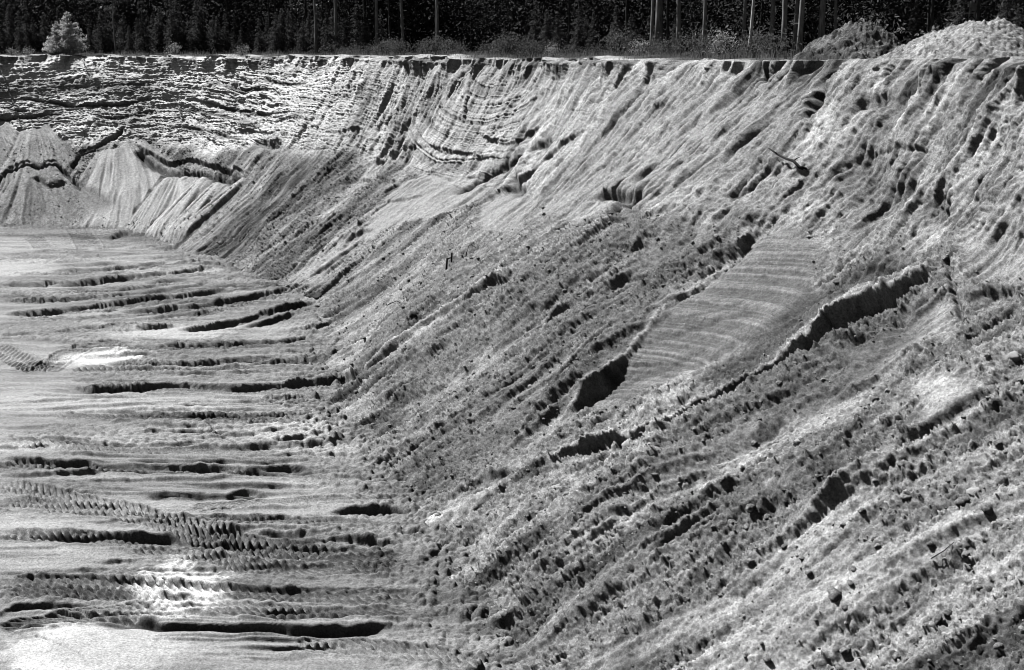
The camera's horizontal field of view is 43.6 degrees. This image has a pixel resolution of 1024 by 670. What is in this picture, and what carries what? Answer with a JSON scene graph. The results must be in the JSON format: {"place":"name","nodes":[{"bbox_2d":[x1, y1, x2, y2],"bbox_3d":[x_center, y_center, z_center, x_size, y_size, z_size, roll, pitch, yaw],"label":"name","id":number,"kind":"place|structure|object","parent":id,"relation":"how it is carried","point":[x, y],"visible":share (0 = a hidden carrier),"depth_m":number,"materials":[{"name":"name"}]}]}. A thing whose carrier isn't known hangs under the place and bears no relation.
{"place":"outdoors","nodes":[
{"label":"outdoors","id":0,"kind":"place"},
{"bbox_2d":[0,223,528,669],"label":"pit floor","id":1,"kind":"structure","parent":0,"point":[191,478],"depth_m":47.49,"materials":[{"name":"sand"}]},
{"bbox_2d":[0,54,1023,669],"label":"pit slope","id":2,"kind":"structure","parent":0,"point":[928,152],"depth_m":47.95,"materials":[{"name":"sand"}]},
{"bbox_2d":[0,139,1023,669],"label":"loose clods","id":3,"kind":"object","parent":2,"relation":"on","point":[754,443],"visible":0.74,"depth_m":42.79,"materials":[{"name":"sand"}]},
{"bbox_2d":[768,148,806,169],"bbox_3d":[11.156,-7.201,52.442,0.425,0.763,2.730,-5,14,-23],"label":"dead branch","id":4,"kind":"object","parent":2,"relation":"attached to","point":[794,162],"visible":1,"depth_m":51.62,"materials":[{"name":"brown wood"}]},
{"bbox_2d":[827,587,841,601],"bbox_3d":[7.132,5.760,28.345,0.325,0.285,0.360,-7,14,-29],"label":"sand clod","id":5,"kind":"object","parent":2,"relation":"on","point":[834,595],"visible":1,"depth_m":28.23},
{"bbox_2d":[955,496,970,507],"bbox_3d":[10.109,3.764,28.657,0.401,0.318,0.259,0,5,-16],"label":"sand clod","id":6,"kind":"object","parent":2,"relation":"on","point":[961,501],"visible":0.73,"depth_m":28.57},
{"bbox_2d":[980,503,992,515],"bbox_3d":[10.341,3.788,27.861,0.323,0.194,0.280,26,21,17],"label":"sand clod","id":7,"kind":"object","parent":2,"relation":"on","point":[987,509],"visible":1,"depth_m":27.79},
{"bbox_2d":[995,475,1010,486],"bbox_3d":[11.027,3.291,28.680,0.295,0.316,0.371,12,-14,-43],"label":"sand clod","id":8,"kind":"object","parent":2,"relation":"on","point":[1002,479],"visible":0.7,"depth_m":28.59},
{"bbox_2d":[1008,351,1022,361],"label":"sand clod","id":9,"kind":"object","parent":2,"relation":"on","point":[1016,356],"visible":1,"depth_m":31.80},
{"bbox_2d":[0,51,1023,60],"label":"plateau","id":10,"kind":"structure","parent":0,"point":[603,57],"depth_m":99.97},
{"bbox_2d":[0,8,12,54],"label":"spruce tree","id":11,"kind":"object","parent":10,"relation":"on","point":[5,41],"visible":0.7,"depth_m":151.30,"materials":[{"name":"black plant"}]},
{"bbox_2d":[3,4,18,50],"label":"spruce tree","id":12,"kind":"object","parent":10,"relation":"on","point":[11,28],"visible":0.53,"depth_m":153.44,"materials":[{"name":"black plant"}]},
{"bbox_2d":[13,10,31,54],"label":"spruce tree","id":13,"kind":"object","parent":10,"relation":"on","point":[20,36],"visible":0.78,"depth_m":148.13,"materials":[{"name":"black plant"}]},
{"bbox_2d":[20,0,38,54],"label":"spruce tree","id":14,"kind":"object","parent":10,"relation":"on","point":[26,27],"visible":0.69,"depth_m":150.02,"materials":[{"name":"black plant"}]},
{"bbox_2d":[29,18,43,53],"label":"spruce tree","id":15,"kind":"object","parent":10,"relation":"on","point":[33,26],"visible":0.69,"depth_m":150.64,"materials":[{"name":"black plant"}]},
{"bbox_2d":[35,12,50,53],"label":"spruce tree","id":16,"kind":"object","parent":10,"relation":"on","point":[43,36],"visible":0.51,"depth_m":150.61,"materials":[{"name":"black plant"}]},
{"bbox_2d":[42,11,89,54],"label":"young pine","id":17,"kind":"object","parent":10,"relation":"on","point":[63,41],"visible":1,"depth_m":138.22,"materials":[{"name":"grey plant"}]},
{"bbox_2d":[86,19,96,52],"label":"spruce tree","id":18,"kind":"object","parent":10,"relation":"on","point":[90,48],"visible":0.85,"depth_m":150.25,"materials":[{"name":"black plant"}]},
{"bbox_2d":[92,8,114,53],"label":"spruce tree","id":19,"kind":"object","parent":10,"relation":"on","point":[104,48],"visible":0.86,"depth_m":150.57,"materials":[{"name":"black plant"}]},
{"bbox_2d":[98,8,118,53],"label":"spruce tree","id":20,"kind":"object","parent":10,"relation":"on","point":[110,33],"visible":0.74,"depth_m":151.87,"materials":[{"name":"black plant"}]},
{"bbox_2d":[97,0,130,53],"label":"pine tree","id":21,"kind":"object","parent":10,"relation":"on","point":[111,8],"visible":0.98,"depth_m":147.29,"materials":[{"name":"black plant"}]},
{"bbox_2d":[108,0,125,52],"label":"spruce tree","id":22,"kind":"object","parent":10,"relation":"on","point":[115,20],"visible":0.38,"depth_m":154.57,"materials":[{"name":"black plant"}]},
{"bbox_2d":[114,13,134,53],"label":"spruce tree","id":23,"kind":"object","parent":10,"relation":"on","point":[121,38],"visible":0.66,"depth_m":152.30,"materials":[{"name":"black plant"}]},
{"bbox_2d":[123,26,137,53],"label":"spruce tree","id":24,"kind":"object","parent":10,"relation":"on","point":[129,43],"visible":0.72,"depth_m":148.65,"materials":[{"name":"black plant"}]},
{"bbox_2d":[134,0,156,53],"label":"spruce tree","id":25,"kind":"object","parent":10,"relation":"on","point":[145,37],"visible":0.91,"depth_m":147.14,"materials":[{"name":"black plant"}]},
{"bbox_2d":[145,13,159,52],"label":"spruce tree","id":26,"kind":"object","parent":10,"relation":"on","point":[152,20],"visible":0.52,"depth_m":152.33,"materials":[{"name":"black plant"}]},
{"bbox_2d":[149,6,168,52],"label":"spruce tree","id":27,"kind":"object","parent":10,"relation":"on","point":[160,41],"visible":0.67,"depth_m":151.62,"materials":[{"name":"black plant"}]},
{"bbox_2d":[162,0,184,53],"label":"spruce tree","id":28,"kind":"object","parent":10,"relation":"on","point":[174,28],"visible":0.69,"depth_m":144.78,"materials":[{"name":"black plant"}]},
{"bbox_2d":[166,0,188,53],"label":"spruce tree","id":29,"kind":"object","parent":10,"relation":"on","point":[178,17],"visible":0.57,"depth_m":145.88,"materials":[{"name":"black plant"}]},
{"bbox_2d":[178,20,193,53],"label":"spruce tree","id":30,"kind":"object","parent":10,"relation":"on","point":[184,39],"visible":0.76,"depth_m":146.16,"materials":[{"name":"black plant"}]},
{"bbox_2d":[186,0,210,53],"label":"spruce tree","id":31,"kind":"object","parent":10,"relation":"on","point":[195,42],"visible":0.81,"depth_m":145.39,"materials":[{"name":"black plant"}]},
{"bbox_2d":[194,0,212,53],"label":"spruce tree","id":32,"kind":"object","parent":10,"relation":"on","point":[202,32],"visible":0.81,"depth_m":145.57,"materials":[{"name":"black plant"}]},
{"bbox_2d":[207,13,221,52],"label":"spruce tree","id":33,"kind":"object","parent":10,"relation":"on","point":[212,27],"visible":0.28,"depth_m":147.46,"materials":[{"name":"black plant"}]},
{"bbox_2d":[209,18,225,53],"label":"spruce tree","id":34,"kind":"object","parent":10,"relation":"on","point":[218,48],"visible":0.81,"depth_m":144.21,"materials":[{"name":"black plant"}]},
{"bbox_2d":[220,13,235,52],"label":"spruce tree","id":35,"kind":"object","parent":10,"relation":"on","point":[227,42],"visible":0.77,"depth_m":147.13,"materials":[{"name":"black plant"}]},
{"bbox_2d":[230,17,238,51],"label":"spruce tree","id":36,"kind":"object","parent":10,"relation":"on","point":[233,41],"visible":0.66,"depth_m":150.29,"materials":[{"name":"black plant"}]},
{"bbox_2d":[236,25,250,52],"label":"spruce tree","id":37,"kind":"object","parent":10,"relation":"on","point":[240,41],"visible":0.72,"depth_m":148.73,"materials":[{"name":"black plant"}]},
{"bbox_2d":[243,21,258,52],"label":"spruce tree","id":38,"kind":"object","parent":10,"relation":"on","point":[249,41],"visible":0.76,"depth_m":149.75,"materials":[{"name":"black plant"}]},
{"bbox_2d":[252,18,267,54],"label":"spruce tree","id":39,"kind":"object","parent":10,"relation":"on","point":[259,42],"visible":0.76,"depth_m":142.44,"materials":[{"name":"black plant"}]},
{"bbox_2d":[262,17,271,52],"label":"spruce tree","id":40,"kind":"object","parent":10,"relation":"on","point":[266,39],"visible":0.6,"depth_m":142.88,"materials":[{"name":"black plant"}]},
{"bbox_2d":[265,12,287,53],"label":"spruce tree","id":41,"kind":"object","parent":10,"relation":"on","point":[274,43],"visible":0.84,"depth_m":139.77,"materials":[{"name":"black plant"}]},
{"bbox_2d":[272,8,293,53],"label":"spruce tree","id":42,"kind":"object","parent":10,"relation":"on","point":[285,37],"visible":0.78,"depth_m":140.52,"materials":[{"name":"black plant"}]},
{"bbox_2d":[284,8,298,52],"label":"spruce tree","id":43,"kind":"object","parent":10,"relation":"on","point":[289,27],"visible":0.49,"depth_m":143.22,"materials":[{"name":"black plant"}]},
{"bbox_2d":[284,0,299,52],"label":"spruce tree","id":44,"kind":"object","parent":10,"relation":"on","point":[293,26],"visible":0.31,"depth_m":145.08,"materials":[{"name":"black plant"}]},
{"bbox_2d":[294,21,309,53],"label":"spruce tree","id":45,"kind":"object","parent":10,"relation":"on","point":[302,46],"visible":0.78,"depth_m":141.45,"materials":[{"name":"black plant"}]},
{"bbox_2d":[303,14,313,52],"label":"spruce tree","id":46,"kind":"object","parent":10,"relation":"on","point":[309,32],"visible":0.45,"depth_m":142.19,"materials":[{"name":"black plant"}]},
{"bbox_2d":[313,0,318,54],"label":"pine tree","id":47,"kind":"object","parent":10,"relation":"on","point":[315,33],"visible":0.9,"depth_m":135.91,"materials":[{"name":"grey plant"}]},
{"bbox_2d":[307,5,325,53],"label":"spruce tree","id":48,"kind":"object","parent":10,"relation":"on","point":[318,38],"visible":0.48,"depth_m":139.71,"materials":[{"name":"black plant"}]},
{"bbox_2d":[319,5,336,54],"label":"spruce tree","id":49,"kind":"object","parent":10,"relation":"on","point":[327,36],"visible":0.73,"depth_m":134.90,"materials":[{"name":"black plant"}]},
{"bbox_2d":[320,9,341,52],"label":"spruce tree","id":50,"kind":"object","parent":10,"relation":"on","point":[332,23],"visible":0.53,"depth_m":135.79,"materials":[{"name":"black plant"}]},
{"bbox_2d":[333,0,337,50],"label":"pine tree","id":51,"kind":"object","parent":10,"relation":"on","point":[335,21],"visible":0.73,"depth_m":135.12,"materials":[{"name":"grey plant"}]},
{"bbox_2d":[334,0,358,53],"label":"spruce tree","id":52,"kind":"object","parent":10,"relation":"on","point":[346,36],"visible":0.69,"depth_m":134.29,"materials":[{"name":"black plant"}]},
{"bbox_2d":[350,0,363,53],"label":"spruce tree","id":53,"kind":"object","parent":10,"relation":"on","point":[357,31],"visible":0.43,"depth_m":139.17,"materials":[{"name":"black plant"}]},
{"bbox_2d":[354,17,372,53],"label":"spruce tree","id":54,"kind":"object","parent":10,"relation":"on","point":[362,39],"visible":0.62,"depth_m":131.10,"materials":[{"name":"black plant"}]},
{"bbox_2d":[375,0,381,52],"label":"pine tree","id":55,"kind":"object","parent":10,"relation":"on","point":[376,24],"visible":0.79,"depth_m":130.64,"materials":[{"name":"grey plant"}]},
{"bbox_2d":[373,9,387,53],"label":"spruce tree","id":56,"kind":"object","parent":10,"relation":"on","point":[382,30],"visible":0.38,"depth_m":134.67,"materials":[{"name":"black plant"}]},
{"bbox_2d":[384,0,397,44],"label":"pine tree","id":57,"kind":"object","parent":10,"relation":"on","point":[389,22],"visible":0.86,"depth_m":142.65,"materials":[{"name":"grey plant"}]},
{"bbox_2d":[400,0,410,54],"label":"pine tree","id":58,"kind":"object","parent":10,"relation":"on","point":[402,19],"visible":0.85,"depth_m":132.09,"materials":[{"name":"grey plant"}]},
{"bbox_2d":[407,37,436,53],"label":"shrub","id":59,"kind":"object","parent":10,"relation":"on","point":[418,44],"visible":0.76,"depth_m":116.52,"materials":[{"name":"grey plant"}]},
{"bbox_2d":[415,33,453,53],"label":"shrub","id":60,"kind":"object","parent":10,"relation":"on","point":[435,48],"visible":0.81,"depth_m":114.45,"materials":[{"name":"grey plant"}]},
{"bbox_2d":[436,0,439,53],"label":"pine tree","id":61,"kind":"object","parent":10,"relation":"on","point":[437,19],"visible":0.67,"depth_m":122.00,"materials":[{"name":"grey plant"}]},
{"bbox_2d":[0,47,883,60],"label":"grass","id":62,"kind":"structure","parent":10,"relation":"on","point":[761,56],"depth_m":96.43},
{"bbox_2d":[485,25,521,55],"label":"shrub","id":63,"kind":"object","parent":10,"relation":"on","point":[506,39],"visible":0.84,"depth_m":102.77,"materials":[{"name":"grey plant"}]},
{"bbox_2d":[490,27,532,53],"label":"shrub","id":64,"kind":"object","parent":10,"relation":"on","point":[510,38],"visible":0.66,"depth_m":103.28,"materials":[{"name":"grey plant"}]},
{"bbox_2d":[0,0,1023,54],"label":"wood","id":65,"kind":"object","parent":10,"relation":"on","point":[489,17],"visible":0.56,"depth_m":154.70,"materials":[{"name":"black plant"}]},
{"bbox_2d":[510,34,547,57],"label":"shrub","id":66,"kind":"object","parent":10,"relation":"on","point":[527,46],"visible":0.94,"depth_m":100.91,"materials":[{"name":"grey plant"}]},
{"bbox_2d":[523,0,544,54],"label":"spruce tree","id":67,"kind":"object","parent":10,"relation":"on","point":[534,30],"visible":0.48,"depth_m":107.63,"materials":[{"name":"black plant"}]},
{"bbox_2d":[537,9,556,53],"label":"spruce tree","id":68,"kind":"object","parent":10,"relation":"on","point":[547,36],"visible":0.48,"depth_m":106.62,"materials":[{"name":"black plant"}]},
{"bbox_2d":[543,42,559,57],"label":"shrub","id":69,"kind":"object","parent":10,"relation":"on","point":[554,51],"visible":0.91,"depth_m":95.33,"materials":[{"name":"grey plant"}]},
{"bbox_2d":[550,12,569,53],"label":"spruce tree","id":70,"kind":"object","parent":10,"relation":"on","point":[557,34],"visible":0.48,"depth_m":115.70,"materials":[{"name":"black plant"}]},
{"bbox_2d":[563,0,575,49],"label":"pine tree","id":71,"kind":"object","parent":10,"relation":"on","point":[569,21],"visible":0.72,"depth_m":125.17,"materials":[{"name":"black plant"}]},
{"bbox_2d":[568,0,590,56],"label":"spruce tree","id":72,"kind":"object","parent":10,"relation":"on","point":[577,31],"visible":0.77,"depth_m":103.56,"materials":[{"name":"black plant"}]},
{"bbox_2d":[583,12,599,54],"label":"spruce tree","id":73,"kind":"object","parent":10,"relation":"on","point":[591,41],"visible":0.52,"depth_m":102.41,"materials":[{"name":"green plant"}]},
{"bbox_2d":[603,5,624,52],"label":"spruce tree","id":74,"kind":"object","parent":10,"relation":"on","point":[615,19],"visible":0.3,"depth_m":109.73,"materials":[{"name":"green plant"}]},
{"bbox_2d":[594,25,633,54],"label":"shrub","id":75,"kind":"object","parent":10,"relation":"on","point":[607,42],"visible":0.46,"depth_m":96.73,"materials":[{"name":"grey plant"}]},
{"bbox_2d":[597,26,647,54],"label":"shrub","id":76,"kind":"object","parent":10,"relation":"on","point":[619,41],"visible":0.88,"depth_m":92.30,"materials":[{"name":"grey plant"}]},
{"bbox_2d":[620,15,638,54],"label":"spruce tree","id":77,"kind":"object","parent":10,"relation":"on","point":[632,24],"visible":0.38,"depth_m":100.40,"materials":[{"name":"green plant"}]},
{"bbox_2d":[623,37,653,55],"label":"shrub","id":78,"kind":"object","parent":10,"relation":"on","point":[642,46],"visible":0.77,"depth_m":86.86,"materials":[{"name":"grey plant"}]},
{"bbox_2d":[648,0,654,51],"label":"pine tree","id":79,"kind":"object","parent":10,"relation":"on","point":[652,19],"visible":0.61,"depth_m":98.36,"materials":[{"name":"grey plant"}]},
{"bbox_2d":[654,0,662,50],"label":"pine tree","id":80,"kind":"object","parent":10,"relation":"on","point":[658,19],"visible":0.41,"depth_m":100.21,"materials":[{"name":"grey plant"}]},
{"bbox_2d":[665,0,668,53],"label":"pine tree","id":81,"kind":"object","parent":10,"relation":"on","point":[667,19],"visible":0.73,"depth_m":109.75,"materials":[{"name":"black plant"}]},
{"bbox_2d":[651,32,686,53],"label":"shrub","id":82,"kind":"object","parent":10,"relation":"on","point":[668,45],"visible":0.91,"depth_m":85.84,"materials":[{"name":"grey plant"}]},
{"bbox_2d":[675,0,693,54],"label":"pine tree","id":83,"kind":"object","parent":10,"relation":"on","point":[679,19],"visible":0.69,"depth_m":95.33,"materials":[{"name":"grey plant"}]},
{"bbox_2d":[668,29,713,55],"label":"shrub","id":84,"kind":"object","parent":10,"relation":"on","point":[693,48],"visible":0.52,"depth_m":86.58,"materials":[{"name":"grey plant"}]},
{"bbox_2d":[678,22,725,57],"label":"shrub","id":85,"kind":"object","parent":10,"relation":"on","point":[699,40],"visible":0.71,"depth_m":78.85,"materials":[{"name":"grey plant"}]},
{"bbox_2d":[702,0,706,47],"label":"pine tree","id":86,"kind":"object","parent":10,"relation":"on","point":[704,17],"visible":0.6,"depth_m":92.57,"materials":[{"name":"grey plant"}]},
{"bbox_2d":[695,25,738,56],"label":"shrub","id":87,"kind":"object","parent":10,"relation":"on","point":[720,49],"visible":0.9,"depth_m":74.88,"materials":[{"name":"grey plant"}]},
{"bbox_2d":[739,0,746,55],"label":"pine tree","id":88,"kind":"object","parent":10,"relation":"on","point":[744,18],"visible":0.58,"depth_m":93.73,"materials":[{"name":"grey plant"}]},
{"bbox_2d":[746,0,754,56],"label":"birch tree","id":89,"kind":"object","parent":10,"relation":"on","point":[752,16],"visible":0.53,"depth_m":75.57,"materials":[{"name":"grey plant"}]},
{"bbox_2d":[721,19,784,55],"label":"shrub","id":90,"kind":"object","parent":10,"relation":"on","point":[769,34],"visible":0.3,"depth_m":80.29,"materials":[{"name":"grey plant"}]},
{"bbox_2d":[726,25,784,58],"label":"shrub","id":91,"kind":"object","parent":10,"relation":"on","point":[746,50],"visible":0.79,"depth_m":72.25,"materials":[{"name":"grey plant"}]},
{"bbox_2d":[744,23,801,57],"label":"shrub","id":92,"kind":"object","parent":10,"relation":"on","point":[769,44],"visible":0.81,"depth_m":70.55,"materials":[{"name":"grey plant"}]},
{"bbox_2d":[768,0,781,53],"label":"pine tree","id":93,"kind":"object","parent":10,"relation":"on","point":[772,19],"visible":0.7,"depth_m":92.94,"materials":[{"name":"grey plant"}]},
{"bbox_2d":[780,0,797,54],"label":"pine tree","id":94,"kind":"object","parent":10,"relation":"on","point":[784,12],"visible":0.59,"depth_m":86.08,"materials":[{"name":"grey plant"}]},
{"bbox_2d":[791,0,798,53],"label":"pine tree","id":95,"kind":"object","parent":10,"relation":"on","point":[795,27],"visible":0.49,"depth_m":93.76,"materials":[{"name":"grey plant"}]},
{"bbox_2d":[793,0,804,53],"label":"pine tree","id":96,"kind":"object","parent":10,"relation":"on","point":[800,23],"visible":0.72,"depth_m":81.51,"materials":[{"name":"grey plant"}]},
{"bbox_2d":[818,0,825,37],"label":"pine tree","id":97,"kind":"object","parent":10,"relation":"on","point":[821,31],"visible":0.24,"depth_m":88.72,"materials":[{"name":"black plant"}]},
{"bbox_2d":[792,20,902,59],"bbox_3d":[17.536,-14.512,65.614,8.334,3.187,8.334,3,13,14],"label":"earth heap","id":98,"kind":"object","parent":10,"relation":"on","point":[859,39],"visible":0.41,"depth_m":63.75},
{"bbox_2d":[837,10,905,37],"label":"shrub","id":99,"kind":"object","parent":10,"relation":"on","point":[863,21],"visible":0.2,"depth_m":71.52,"materials":[{"name":"grey plant"}]},
{"bbox_2d":[902,0,924,43],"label":"spruce tree","id":100,"kind":"object","parent":10,"relation":"on","point":[917,21],"visible":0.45,"depth_m":75.42,"materials":[{"name":"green plant"}]},
{"bbox_2d":[929,0,934,31],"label":"pine tree","id":101,"kind":"object","parent":10,"relation":"on","point":[932,23],"visible":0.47,"depth_m":81.83,"materials":[{"name":"black plant"}]},
{"bbox_2d":[877,16,1023,58],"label":"gravel heap","id":102,"kind":"object","parent":10,"relation":"on","point":[997,37],"visible":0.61,"depth_m":52.33,"materials":[{"name":"gravel"}]},
{"bbox_2d":[945,0,967,26],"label":"spruce tree","id":103,"kind":"object","parent":10,"relation":"on","point":[957,20],"visible":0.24,"depth_m":69.64,"materials":[{"name":"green plant"}]},
{"bbox_2d":[965,0,977,21],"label":"pine tree","id":104,"kind":"object","parent":10,"relation":"on","point":[972,6],"visible":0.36,"depth_m":84.32,"materials":[{"name":"black plant"}]},
{"bbox_2d":[992,0,1021,22],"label":"spruce tree","id":105,"kind":"object","parent":10,"relation":"on","point":[1009,9],"visible":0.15,"depth_m":67.07,"materials":[{"name":"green plant"}]},
{"bbox_2d":[1011,5,1023,28],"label":"spruce tree","id":106,"kind":"object","parent":10,"relation":"on","point":[1019,16],"visible":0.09,"depth_m":64.84,"materials":[{"name":"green plant"}]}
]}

